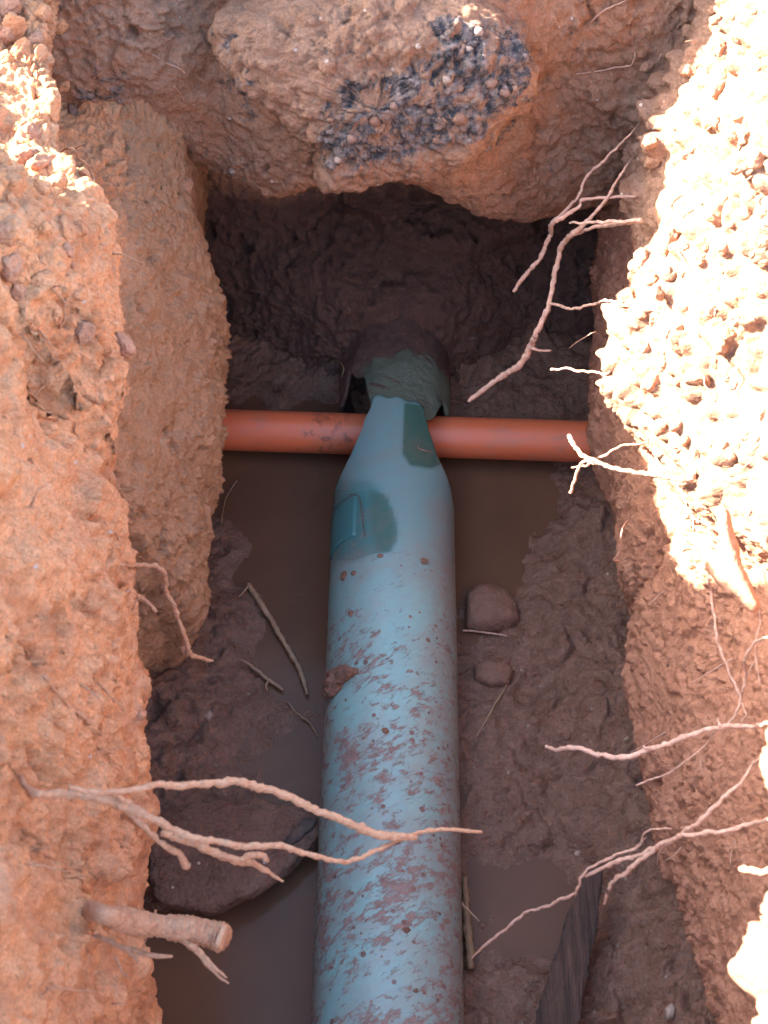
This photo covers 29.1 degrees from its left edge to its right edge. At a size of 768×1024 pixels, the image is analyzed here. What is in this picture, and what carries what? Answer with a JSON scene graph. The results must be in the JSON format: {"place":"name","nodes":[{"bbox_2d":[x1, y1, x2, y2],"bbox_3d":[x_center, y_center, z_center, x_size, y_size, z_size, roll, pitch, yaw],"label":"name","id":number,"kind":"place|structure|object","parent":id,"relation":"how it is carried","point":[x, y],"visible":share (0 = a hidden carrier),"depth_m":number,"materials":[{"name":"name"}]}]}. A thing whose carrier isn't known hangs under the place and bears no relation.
{"place":"outdoors","nodes":[
{"label":"outdoors","id":0,"kind":"place"},
{"bbox_2d":[0,0,231,1023],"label":"trench wall","id":1,"kind":"structure","parent":0,"point":[148,438],"depth_m":1.27,"materials":[{"name":"orange soil"}]},
{"bbox_2d":[0,221,13,247],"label":"stone","id":2,"kind":"object","parent":1,"relation":"on","point":[5,230],"visible":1,"depth_m":1.18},
{"bbox_2d":[0,49,14,64],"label":"stone","id":3,"kind":"object","parent":1,"relation":"on","point":[6,55],"visible":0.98,"depth_m":1.49,"materials":[{"name":"orange stone"}]},
{"bbox_2d":[0,26,20,45],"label":"stone","id":4,"kind":"object","parent":1,"relation":"on","point":[7,37],"visible":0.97,"depth_m":1.52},
{"bbox_2d":[0,0,22,17],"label":"stone","id":5,"kind":"object","parent":1,"relation":"on","point":[8,6],"visible":0.91,"depth_m":1.53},
{"bbox_2d":[6,192,17,209],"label":"stone","id":6,"kind":"object","parent":1,"relation":"on","point":[12,199],"visible":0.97,"depth_m":1.20,"materials":[{"name":"orange stone"}]},
{"bbox_2d":[1,250,22,283],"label":"stone","id":7,"kind":"object","parent":1,"relation":"on","point":[12,262],"visible":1,"depth_m":1.20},
{"bbox_2d":[1,15,26,36],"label":"stone","id":8,"kind":"object","parent":1,"relation":"on","point":[18,24],"visible":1,"depth_m":1.51,"materials":[{"name":"orange stone"}]},
{"bbox_2d":[2,214,26,242],"bbox_3d":[-0.300,-0.225,1.189,0.027,0.022,0.020,0,53,0],"label":"stone","id":9,"kind":"object","parent":1,"relation":"on","point":[18,231],"visible":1,"depth_m":1.18,"materials":[{"name":"orange stone"}]},
{"bbox_2d":[11,281,25,301],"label":"stone","id":10,"kind":"object","parent":1,"relation":"on","point":[18,291],"visible":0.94,"depth_m":1.22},
{"bbox_2d":[10,36,29,58],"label":"stone","id":11,"kind":"object","parent":1,"relation":"on","point":[20,45],"visible":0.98,"depth_m":1.50,"materials":[{"name":"orange stone"}]},
{"bbox_2d":[9,146,40,164],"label":"stone","id":12,"kind":"object","parent":1,"relation":"on","point":[23,155],"visible":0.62,"depth_m":1.40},
{"bbox_2d":[14,122,41,139],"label":"stone","id":13,"kind":"object","parent":1,"relation":"on","point":[30,130],"visible":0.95,"depth_m":1.43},
{"bbox_2d":[26,29,44,46],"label":"stone","id":14,"kind":"object","parent":1,"relation":"on","point":[34,37],"visible":0.66,"depth_m":1.52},
{"bbox_2d":[34,44,47,62],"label":"stone","id":15,"kind":"object","parent":1,"relation":"on","point":[40,51],"visible":1,"depth_m":1.50,"materials":[{"name":"orange stone"}]},
{"bbox_2d":[25,151,56,169],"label":"stone","id":16,"kind":"object","parent":1,"relation":"on","point":[41,160],"visible":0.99,"depth_m":1.40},
{"bbox_2d":[32,2,51,23],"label":"stone","id":17,"kind":"object","parent":1,"relation":"on","point":[42,12],"visible":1,"depth_m":1.54,"materials":[{"name":"orange stone"}]},
{"bbox_2d":[33,179,51,195],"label":"stone","id":18,"kind":"object","parent":1,"relation":"on","point":[43,187],"visible":0.72,"depth_m":1.27,"materials":[{"name":"orange stone"}]},
{"bbox_2d":[27,270,58,291],"bbox_3d":[-0.286,-0.192,1.239,0.018,0.017,0.031,33,60,22],"label":"stone","id":19,"kind":"object","parent":1,"relation":"on","point":[48,278],"visible":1,"depth_m":1.24,"materials":[{"name":"orange stone"}]},
{"bbox_2d":[38,221,50,235],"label":"stone","id":20,"kind":"object","parent":1,"relation":"on","point":[44,227],"visible":1,"depth_m":1.23,"materials":[{"name":"orange stone"}]},
{"bbox_2d":[41,87,60,122],"bbox_3d":[-0.328,-0.402,1.459,0.022,0.031,0.032,0,53,0],"label":"stone","id":21,"kind":"object","parent":1,"relation":"on","point":[51,98],"visible":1,"depth_m":1.45,"materials":[{"name":"orange stone"}]},
{"bbox_2d":[47,172,68,189],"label":"stone","id":22,"kind":"object","parent":1,"relation":"on","point":[59,180],"visible":0.71,"depth_m":1.37,"materials":[{"name":"orange stone"}]},
{"bbox_2d":[8,630,109,743],"bbox_3d":[-0.258,0.142,1.156,0.056,0.184,0.022,8,54,6],"label":"root","id":23,"kind":"object","parent":1,"relation":"attached to","point":[87,720],"visible":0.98,"depth_m":1.16,"materials":[{"name":"plant"}]},
{"bbox_2d":[47,153,76,175],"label":"stone","id":24,"kind":"object","parent":1,"relation":"on","point":[65,163],"visible":0.81,"depth_m":1.40,"materials":[{"name":"beige stone"}]},
{"bbox_2d":[57,81,69,92],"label":"stone","id":25,"kind":"object","parent":1,"relation":"on","point":[63,86],"visible":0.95,"depth_m":1.68,"materials":[{"name":"orange stone"}]},
{"bbox_2d":[57,214,76,244],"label":"stone","id":26,"kind":"object","parent":1,"relation":"on","point":[67,231],"visible":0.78,"depth_m":1.28,"materials":[{"name":"orange stone"}]},
{"bbox_2d":[62,242,74,258],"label":"stone","id":27,"kind":"object","parent":1,"relation":"on","point":[68,248],"visible":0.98,"depth_m":1.27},
{"bbox_2d":[61,312,76,327],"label":"stone","id":28,"kind":"object","parent":1,"relation":"on","point":[68,321],"visible":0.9,"depth_m":1.28,"materials":[{"name":"orange stone"}]},
{"bbox_2d":[60,147,95,186],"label":"root","id":29,"kind":"object","parent":1,"relation":"on","point":[81,160],"visible":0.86,"depth_m":1.47,"materials":[{"name":"plant"}]},
{"bbox_2d":[72,288,87,300],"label":"stone","id":30,"kind":"object","parent":1,"relation":"on","point":[80,294],"visible":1,"depth_m":1.28,"materials":[{"name":"orange stone"}]},
{"bbox_2d":[75,221,87,236],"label":"stone","id":31,"kind":"object","parent":1,"relation":"on","point":[83,228],"visible":0.82,"depth_m":1.31,"materials":[{"name":"orange stone"}]},
{"bbox_2d":[75,320,96,345],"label":"stone","id":32,"kind":"object","parent":1,"relation":"on","point":[85,331],"visible":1,"depth_m":1.29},
{"bbox_2d":[92,924,103,940],"bbox_3d":[-0.227,0.330,1.162,0.014,0.014,0.012,0,53,0],"label":"clay crumb","id":33,"kind":"object","parent":1,"relation":"on","point":[97,928],"visible":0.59,"depth_m":1.16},
{"bbox_2d":[115,331,135,358],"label":"stone","id":34,"kind":"object","parent":1,"relation":"on","point":[127,346],"visible":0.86,"depth_m":1.36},
{"bbox_2d":[125,589,156,612],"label":"root","id":35,"kind":"object","parent":1,"relation":"attached to","point":[147,602],"visible":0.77,"depth_m":1.37,"materials":[{"name":"plant"}]},
{"bbox_2d":[81,899,231,983],"bbox_3d":[-0.188,0.329,1.143,0.156,0.131,0.066,14,55,10],"label":"cut root","id":36,"kind":"object","parent":1,"relation":"on","point":[191,932],"visible":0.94,"depth_m":1.13,"materials":[{"name":"plant"}]},
{"bbox_2d":[121,562,213,661],"bbox_3d":[-0.207,0.087,1.410,0.072,0.194,0.046,0,53,0],"label":"root","id":37,"kind":"object","parent":1,"relation":"attached to","point":[186,651],"visible":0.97,"depth_m":1.43,"materials":[{"name":"plant"}]},
{"bbox_2d":[182,174,193,194],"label":"stone","id":38,"kind":"object","parent":1,"relation":"on","point":[188,184],"visible":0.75,"depth_m":1.78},
{"bbox_2d":[18,774,481,881],"bbox_3d":[-0.102,0.225,1.107,0.362,0.177,0.075,0,53,0],"label":"root","id":39,"kind":"object","parent":1,"relation":"attached to","point":[132,810],"visible":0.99,"depth_m":1.09,"materials":[{"name":"plant"}]},
{"bbox_2d":[143,395,585,1023],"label":"water","id":40,"kind":"structure","parent":0,"point":[277,509],"depth_m":1.85,"materials":[{"name":"brown liquid"}]},
{"bbox_2d":[240,659,282,690],"bbox_3d":[-0.154,0.205,1.836,0.066,0.014,0.018,34,60,22],"label":"stick","id":41,"kind":"object","parent":40,"relation":"on","point":[264,676],"visible":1,"depth_m":1.84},
{"bbox_2d":[238,582,308,694],"bbox_3d":[-0.142,0.161,1.869,0.039,0.014,0.185,-26,58,-18],"label":"stick","id":42,"kind":"object","parent":40,"relation":"on","point":[265,611],"visible":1,"depth_m":1.88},
{"bbox_2d":[461,876,475,969],"bbox_3d":[0.093,0.456,1.645,0.015,0.021,0.111,0,53,0],"label":"stick","id":43,"kind":"object","parent":40,"relation":"on","point":[467,929],"visible":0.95,"depth_m":1.64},
{"bbox_2d":[51,0,696,387],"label":"trench wall back","id":44,"kind":"structure","parent":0,"point":[309,272],"depth_m":1.85,"materials":[{"name":"brown soil"}]},
{"bbox_2d":[56,18,68,34],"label":"stone","id":45,"kind":"object","parent":44,"relation":"on","point":[62,26],"visible":0.73,"depth_m":1.63,"materials":[{"name":"orange stone"}]},
{"bbox_2d":[68,103,78,115],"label":"stone","id":46,"kind":"object","parent":44,"relation":"on","point":[72,109],"visible":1,"depth_m":1.69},
{"bbox_2d":[208,0,539,193],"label":"clinker rock","id":47,"kind":"object","parent":44,"relation":"on","point":[358,96],"visible":1,"depth_m":1.59,"materials":[{"name":"stone"}]},
{"bbox_2d":[576,52,635,74],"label":"root","id":48,"kind":"object","parent":44,"relation":"attached to","point":[608,68],"visible":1,"depth_m":1.73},
{"bbox_2d":[143,320,716,1023],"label":"trench floor","id":49,"kind":"structure","parent":0,"point":[569,630],"depth_m":1.78,"materials":[{"name":"soil"}]},
{"bbox_2d":[202,710,213,720],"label":"stone","id":50,"kind":"object","parent":49,"relation":"on","point":[208,715],"visible":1,"depth_m":1.79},
{"bbox_2d":[149,799,318,915],"bbox_3d":[-0.169,0.389,1.673,0.200,0.030,0.139,0,53,0],"label":"stone slab","id":51,"kind":"object","parent":49,"relation":"on","point":[206,884],"depth_m":1.66,"materials":[{"name":"stone"}]},
{"bbox_2d":[311,395,463,1023],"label":"drain pipe","id":52,"kind":"object","parent":49,"relation":"on","point":[388,944],"visible":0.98,"depth_m":1.67,"materials":[{"name":"blue plastic"}]},
{"bbox_2d":[322,665,358,698],"bbox_3d":[-0.051,0.196,1.731,0.045,0.045,0.038,0,53,0],"label":"mud clod","id":53,"kind":"object","parent":52,"relation":"on","point":[335,679],"visible":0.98,"depth_m":1.72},
{"bbox_2d":[339,315,450,420],"bbox_3d":[0.017,-0.263,2.140,0.161,0.159,0.466,0,53,0],"label":"buried drain pipe","id":54,"kind":"object","parent":49,"relation":"on","point":[406,359],"visible":0.43,"depth_m":2.02,"materials":[{"name":"plastic"}]},
{"bbox_2d":[222,409,590,462],"bbox_3d":[0.029,-0.104,2.028,0.639,0.057,0.057,2,53,1],"label":"conduit pipe","id":55,"kind":"object","parent":49,"relation":"on","point":[451,436],"visible":0.58,"depth_m":2.00,"materials":[{"name":"orange plastic"}]},
{"bbox_2d":[464,583,519,632],"bbox_3d":[0.138,0.126,1.901,0.071,0.054,0.069,0,53,0],"label":"stone","id":56,"kind":"object","parent":49,"relation":"on","point":[491,607],"visible":0.97,"depth_m":1.88,"materials":[{"name":"stone"}]},
{"bbox_2d":[473,660,513,687],"bbox_3d":[0.136,0.201,1.833,0.050,0.025,0.036,0,53,0],"label":"stone","id":57,"kind":"object","parent":49,"relation":"on","point":[487,673],"visible":1,"depth_m":1.82,"materials":[{"name":"stone"}]},
{"bbox_2d":[476,666,514,735],"bbox_3d":[0.138,0.231,1.807,0.005,0.014,0.116,22,56,15],"label":"stick","id":58,"kind":"object","parent":49,"relation":"on","point":[497,700],"visible":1,"depth_m":1.80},
{"bbox_2d":[535,863,602,1023],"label":"wooden plank","id":59,"kind":"object","parent":49,"relation":"on","point":[561,1000],"visible":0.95,"depth_m":1.55,"materials":[{"name":"brown wood"}]},
{"bbox_2d":[664,1003,675,1020],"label":"stone","id":60,"kind":"object","parent":49,"relation":"on","point":[669,1010],"visible":1,"depth_m":1.51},
{"bbox_2d":[585,0,767,1023],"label":"trench wall","id":61,"kind":"structure","parent":0,"point":[723,905],"depth_m":1.48,"materials":[{"name":"soil"}]},
{"bbox_2d":[468,155,642,401],"bbox_3d":[0.232,-0.286,1.750,0.166,0.254,0.281,19,56,14],"label":"root","id":62,"kind":"object","parent":61,"relation":"attached to","point":[579,230],"visible":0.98,"depth_m":1.73,"materials":[{"name":"plant"}]},
{"bbox_2d":[512,122,641,291],"bbox_3d":[0.265,-0.366,1.735,0.085,0.175,0.247,35,61,23],"label":"root","id":63,"kind":"object","parent":61,"relation":"attached to","point":[563,214],"visible":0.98,"depth_m":1.71,"materials":[{"name":"plant"}]},
{"bbox_2d":[550,367,612,375],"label":"root","id":64,"kind":"object","parent":61,"relation":"attached to","point":[579,371],"visible":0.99,"depth_m":1.60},
{"bbox_2d":[472,757,767,958],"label":"root","id":65,"kind":"object","parent":61,"relation":"attached to","point":[646,853],"visible":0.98,"depth_m":1.26,"materials":[{"name":"plant"}]},
{"bbox_2d":[567,434,696,493],"bbox_3d":[0.247,-0.043,1.475,0.146,0.084,0.050,18,55,13],"label":"root","id":66,"kind":"object","parent":61,"relation":"attached to","point":[690,478],"visible":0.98,"depth_m":1.46,"materials":[{"name":"beige plant"}]},
{"bbox_2d":[633,248,648,268],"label":"stone","id":67,"kind":"object","parent":61,"relation":"on","point":[640,256],"visible":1,"depth_m":1.49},
{"bbox_2d":[637,342,649,353],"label":"stone","id":68,"kind":"object","parent":61,"relation":"on","point":[644,348],"visible":1,"depth_m":1.48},
{"bbox_2d":[640,134,657,150],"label":"stone","id":69,"kind":"object","parent":61,"relation":"on","point":[649,142],"visible":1,"depth_m":1.63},
{"bbox_2d":[640,369,661,391],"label":"stone","id":70,"kind":"object","parent":61,"relation":"on","point":[650,381],"visible":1,"depth_m":1.47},
{"bbox_2d":[645,274,657,286],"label":"stone","id":71,"kind":"object","parent":61,"relation":"on","point":[651,280],"visible":0.95,"depth_m":1.48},
{"bbox_2d":[644,156,660,169],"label":"stone","id":72,"kind":"object","parent":61,"relation":"on","point":[651,163],"visible":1,"depth_m":1.65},
{"bbox_2d":[545,718,767,760],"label":"root","id":73,"kind":"object","parent":61,"relation":"attached to","point":[644,749],"visible":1,"depth_m":1.25,"materials":[{"name":"plant"}]},
{"bbox_2d":[652,286,663,301],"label":"stone","id":74,"kind":"object","parent":61,"relation":"on","point":[658,294],"visible":1,"depth_m":1.44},
{"bbox_2d":[653,420,666,435],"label":"stone","id":75,"kind":"object","parent":61,"relation":"on","point":[659,427],"visible":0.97,"depth_m":1.46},
{"bbox_2d":[658,355,666,371],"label":"stone","id":76,"kind":"object","parent":61,"relation":"on","point":[662,363],"visible":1,"depth_m":1.47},
{"bbox_2d":[655,187,672,227],"bbox_3d":[0.310,-0.329,1.607,0.030,0.040,0.048,-16,55,-11],"label":"stone","id":77,"kind":"object","parent":61,"relation":"on","point":[662,206],"visible":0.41,"depth_m":1.60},
{"bbox_2d":[660,264,671,281],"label":"stone","id":78,"kind":"object","parent":61,"relation":"on","point":[665,271],"visible":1,"depth_m":1.44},
{"bbox_2d":[655,227,677,254],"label":"stone","id":79,"kind":"object","parent":61,"relation":"on","point":[666,238],"visible":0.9,"depth_m":1.46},
{"bbox_2d":[669,418,681,431],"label":"stone","id":80,"kind":"object","parent":61,"relation":"on","point":[675,425],"visible":1,"depth_m":1.44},
{"bbox_2d":[669,215,683,234],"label":"stone","id":81,"kind":"object","parent":61,"relation":"on","point":[676,225],"visible":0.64,"depth_m":1.45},
{"bbox_2d":[671,438,681,452],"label":"stone","id":82,"kind":"object","parent":61,"relation":"on","point":[676,447],"visible":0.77,"depth_m":1.45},
{"bbox_2d":[669,323,683,331],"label":"stone","id":83,"kind":"object","parent":61,"relation":"on","point":[674,327],"visible":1,"depth_m":1.43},
{"bbox_2d":[654,445,712,539],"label":"root","id":84,"kind":"object","parent":61,"relation":"attached to","point":[683,495],"visible":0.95,"depth_m":1.39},
{"bbox_2d":[679,435,689,446],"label":"stone","id":85,"kind":"object","parent":61,"relation":"on","point":[684,441],"visible":1,"depth_m":1.43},
{"bbox_2d":[682,24,690,38],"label":"stone","id":86,"kind":"object","parent":61,"relation":"on","point":[685,30],"visible":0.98,"depth_m":1.68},
{"bbox_2d":[678,62,696,76],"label":"stone","id":87,"kind":"object","parent":61,"relation":"on","point":[686,69],"visible":1,"depth_m":1.63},
{"bbox_2d":[636,729,740,785],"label":"root","id":88,"kind":"object","parent":61,"relation":"attached to","point":[668,773],"visible":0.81,"depth_m":1.28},
{"bbox_2d":[681,147,695,159],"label":"stone","id":89,"kind":"object","parent":61,"relation":"on","point":[685,153],"visible":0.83,"depth_m":1.53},
{"bbox_2d":[683,368,697,384],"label":"stone","id":90,"kind":"object","parent":61,"relation":"on","point":[687,378],"visible":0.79,"depth_m":1.41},
{"bbox_2d":[689,446,699,458],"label":"stone","id":91,"kind":"object","parent":61,"relation":"on","point":[694,453],"visible":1,"depth_m":1.42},
{"bbox_2d":[690,107,701,127],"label":"stone","id":92,"kind":"object","parent":61,"relation":"on","point":[695,114],"visible":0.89,"depth_m":1.54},
{"bbox_2d":[690,370,710,385],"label":"stone","id":93,"kind":"object","parent":61,"relation":"on","point":[697,377],"visible":0.99,"depth_m":1.40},
{"bbox_2d":[701,109,715,128],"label":"stone","id":94,"kind":"object","parent":61,"relation":"on","point":[706,121],"visible":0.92,"depth_m":1.53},
{"bbox_2d":[704,305,716,317],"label":"stone","id":95,"kind":"object","parent":61,"relation":"on","point":[708,311],"visible":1,"depth_m":1.38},
{"bbox_2d":[709,14,720,25],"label":"stone","id":96,"kind":"object","parent":61,"relation":"on","point":[714,20],"visible":1,"depth_m":1.53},
{"bbox_2d":[704,192,727,226],"bbox_3d":[0.314,-0.282,1.376,0.032,0.037,0.030,39,62,25],"label":"stone","id":97,"kind":"object","parent":61,"relation":"on","point":[713,208],"visible":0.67,"depth_m":1.37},
{"bbox_2d":[708,79,726,99],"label":"stone","id":98,"kind":"object","parent":61,"relation":"on","point":[715,88],"visible":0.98,"depth_m":1.54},
{"bbox_2d":[710,38,725,55],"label":"stone","id":99,"kind":"object","parent":61,"relation":"on","point":[718,47],"visible":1,"depth_m":1.54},
{"bbox_2d":[711,335,728,355],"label":"stone","id":100,"kind":"object","parent":61,"relation":"on","point":[719,344],"visible":1,"depth_m":1.36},
{"bbox_2d":[713,60,727,80],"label":"stone","id":101,"kind":"object","parent":61,"relation":"on","point":[720,71],"visible":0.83,"depth_m":1.54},
{"bbox_2d":[717,240,726,255],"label":"stone","id":102,"kind":"object","parent":61,"relation":"on","point":[722,248],"visible":1,"depth_m":1.36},
{"bbox_2d":[717,326,736,342],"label":"stone","id":103,"kind":"object","parent":61,"relation":"on","point":[726,334],"visible":1,"depth_m":1.36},
{"bbox_2d":[725,130,736,142],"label":"stone","id":104,"kind":"object","parent":61,"relation":"on","point":[730,136],"visible":1,"depth_m":1.43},
{"bbox_2d":[705,504,759,612],"bbox_3d":[0.297,0.043,1.286,0.034,0.038,0.100,-10,54,-7],"label":"root","id":105,"kind":"object","parent":61,"relation":"hanging from","point":[725,570],"visible":1,"depth_m":1.28,"materials":[{"name":"plant"}]},
{"bbox_2d":[728,29,740,44],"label":"stone","id":106,"kind":"object","parent":61,"relation":"on","point":[733,35],"visible":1,"depth_m":1.49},
{"bbox_2d":[729,284,740,307],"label":"stone","id":107,"kind":"object","parent":61,"relation":"on","point":[733,292],"visible":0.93,"depth_m":1.36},
{"bbox_2d":[707,572,767,722],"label":"root","id":108,"kind":"object","parent":61,"relation":"attached to","point":[749,650],"visible":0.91,"depth_m":1.30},
{"bbox_2d":[732,112,743,122],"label":"stone","id":109,"kind":"object","parent":61,"relation":"on","point":[738,117],"visible":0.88,"depth_m":1.42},
{"bbox_2d":[728,151,752,175],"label":"stone","id":110,"kind":"object","parent":61,"relation":"on","point":[737,164],"visible":1,"depth_m":1.32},
{"bbox_2d":[735,283,746,300],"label":"stone","id":111,"kind":"object","parent":61,"relation":"on","point":[741,288],"visible":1,"depth_m":1.35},
{"bbox_2d":[738,427,749,440],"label":"stone","id":112,"kind":"object","parent":61,"relation":"on","point":[744,434],"visible":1,"depth_m":1.36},
{"bbox_2d":[738,202,751,220],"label":"stone","id":113,"kind":"object","parent":61,"relation":"on","point":[745,212],"visible":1,"depth_m":1.34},
{"bbox_2d":[739,865,767,875],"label":"root","id":114,"kind":"object","parent":61,"relation":"attached to","point":[752,870],"visible":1,"depth_m":1.02,"materials":[{"name":"beige plant"}]},
{"bbox_2d":[747,149,764,168],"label":"stone","id":115,"kind":"object","parent":61,"relation":"on","point":[756,160],"visible":1,"depth_m":1.31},
{"bbox_2d":[758,235,767,250],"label":"stone","id":116,"kind":"object","parent":61,"relation":"on","point":[763,243],"visible":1,"depth_m":1.31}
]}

